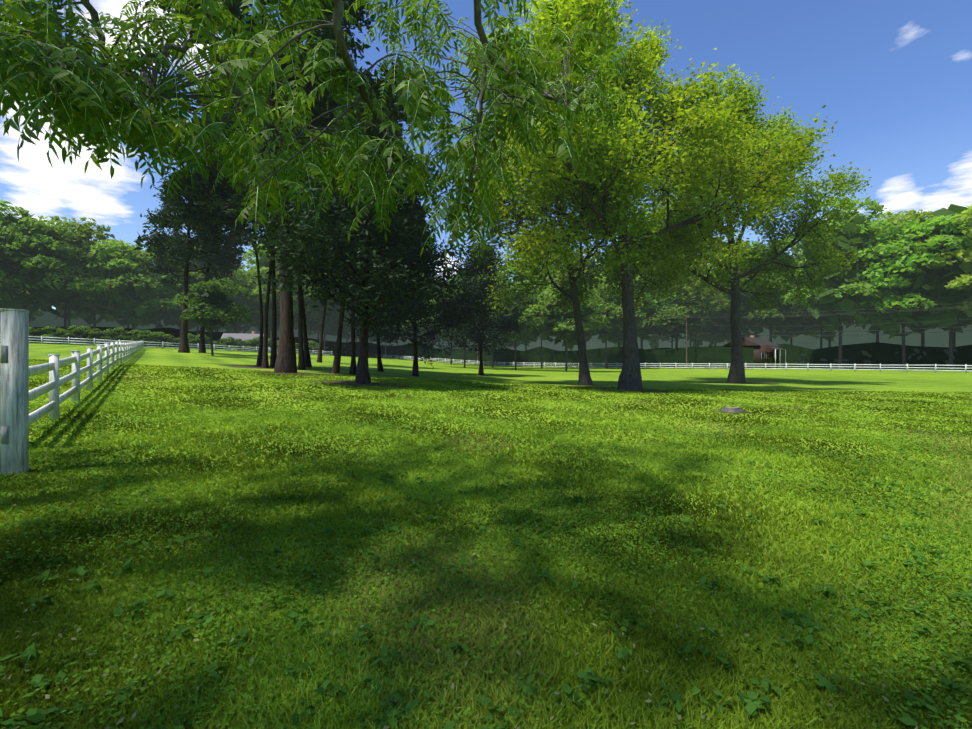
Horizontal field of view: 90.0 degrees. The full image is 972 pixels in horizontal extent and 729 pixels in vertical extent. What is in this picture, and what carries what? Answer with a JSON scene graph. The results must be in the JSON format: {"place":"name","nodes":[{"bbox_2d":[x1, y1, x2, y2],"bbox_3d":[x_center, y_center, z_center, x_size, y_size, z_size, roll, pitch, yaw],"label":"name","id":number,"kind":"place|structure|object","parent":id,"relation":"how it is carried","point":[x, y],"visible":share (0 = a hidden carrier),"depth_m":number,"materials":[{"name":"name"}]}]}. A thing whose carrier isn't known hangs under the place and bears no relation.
{"place":"outdoors","nodes":[
{"label":"outdoors","id":0,"kind":"place"},
{"bbox_2d":[129,0,509,383],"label":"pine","id":1,"kind":"object","parent":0,"point":[189,212],"depth_m":31.23,"materials":[{"name":"plant"}]},
{"bbox_2d":[0,343,971,728],"bbox_3d":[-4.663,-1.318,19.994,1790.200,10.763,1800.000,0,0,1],"label":"lawn ground","id":2,"kind":"structure","parent":0,"point":[940,381],"depth_m":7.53,"materials":[{"name":"green plant"}]},
{"bbox_2d":[0,308,29,474],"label":"gate post","id":3,"kind":"object","parent":2,"relation":"on","point":[14,390],"visible":0.92,"depth_m":5.48,"materials":[{"name":"grey wood"}]},
{"bbox_2d":[29,325,322,353],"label":"hedge shrubs","id":4,"kind":"object","parent":2,"relation":"on","point":[77,332],"visible":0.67,"depth_m":78.25,"materials":[{"name":"green plant"}]},
{"bbox_2d":[221,331,263,351],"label":"house","id":5,"kind":"structure","parent":2,"relation":"on","point":[242,336],"depth_m":106.77,"materials":[{"name":"grey"}]},
{"bbox_2d":[0,0,641,266],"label":"shade tree","id":6,"kind":"object","parent":2,"relation":"on","point":[336,23],"visible":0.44,"depth_m":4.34,"materials":[{"name":"green plant"}]},
{"bbox_2d":[230,89,525,367],"bbox_3d":[-3.903,-5.564,32.944,11.638,11.937,34.226,0,0,10],"label":"tree","id":7,"kind":"object","parent":2,"relation":"on","point":[402,255],"visible":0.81,"depth_m":20.19,"materials":[{"name":"green plant"}]},
{"bbox_2d":[0,0,971,389],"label":"trees","id":8,"kind":"object","parent":2,"relation":"on","point":[50,264],"depth_m":34.45,"materials":[{"name":"green plant"}]},
{"bbox_2d":[37,332,956,366],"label":"forest understory foliage","id":9,"kind":"object","parent":2,"relation":"on","point":[916,350],"visible":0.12,"depth_m":94.28,"materials":[{"name":"green plant"}]},
{"bbox_2d":[29,336,971,424],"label":"fence","id":10,"kind":"object","parent":2,"relation":"on","point":[124,351],"visible":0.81,"depth_m":19.00,"materials":[{"name":"paint"}]},
{"bbox_2d":[29,327,971,369],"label":"forest deep shade","id":11,"kind":"object","parent":2,"relation":"on","point":[717,357],"visible":0.31,"depth_m":102.35,"materials":[{"name":"green plant"}]},
{"bbox_2d":[29,307,971,350],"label":"woods","id":12,"kind":"object","parent":2,"relation":"on","point":[939,337],"depth_m":264.09,"materials":[{"name":"green plant"}]},
{"bbox_2d":[477,315,688,368],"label":"powerline poles","id":13,"kind":"object","parent":2,"relation":"on","point":[686,344],"visible":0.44,"depth_m":94.03,"materials":[{"name":"brown wood"}]},
{"bbox_2d":[516,302,971,341],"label":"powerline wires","id":14,"kind":"object","parent":13,"relation":"attached to","point":[817,314],"visible":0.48,"depth_m":79.13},
{"bbox_2d":[721,407,743,412],"bbox_3d":[7.822,1.445,15.255,0.838,0.182,0.761,0,0,1],"label":"rock","id":15,"kind":"object","parent":2,"relation":"on","point":[733,409],"visible":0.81,"depth_m":15.21,"materials":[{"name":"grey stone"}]},
{"bbox_2d":[0,0,971,320],"label":"sky","id":16,"kind":"structure","parent":0,"point":[895,76],"materials":[{"name":"blue"}]},
{"bbox_2d":[220,365,773,412],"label":"tree shadows","id":17,"kind":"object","parent":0,"point":[395,384],"depth_m":24.54,"materials":[{"name":"green plant"}]},
{"bbox_2d":[723,335,785,367],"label":"house","id":18,"kind":"structure","parent":0,"point":[766,351],"depth_m":99.50,"materials":[{"name":"brown brick"}]}
]}

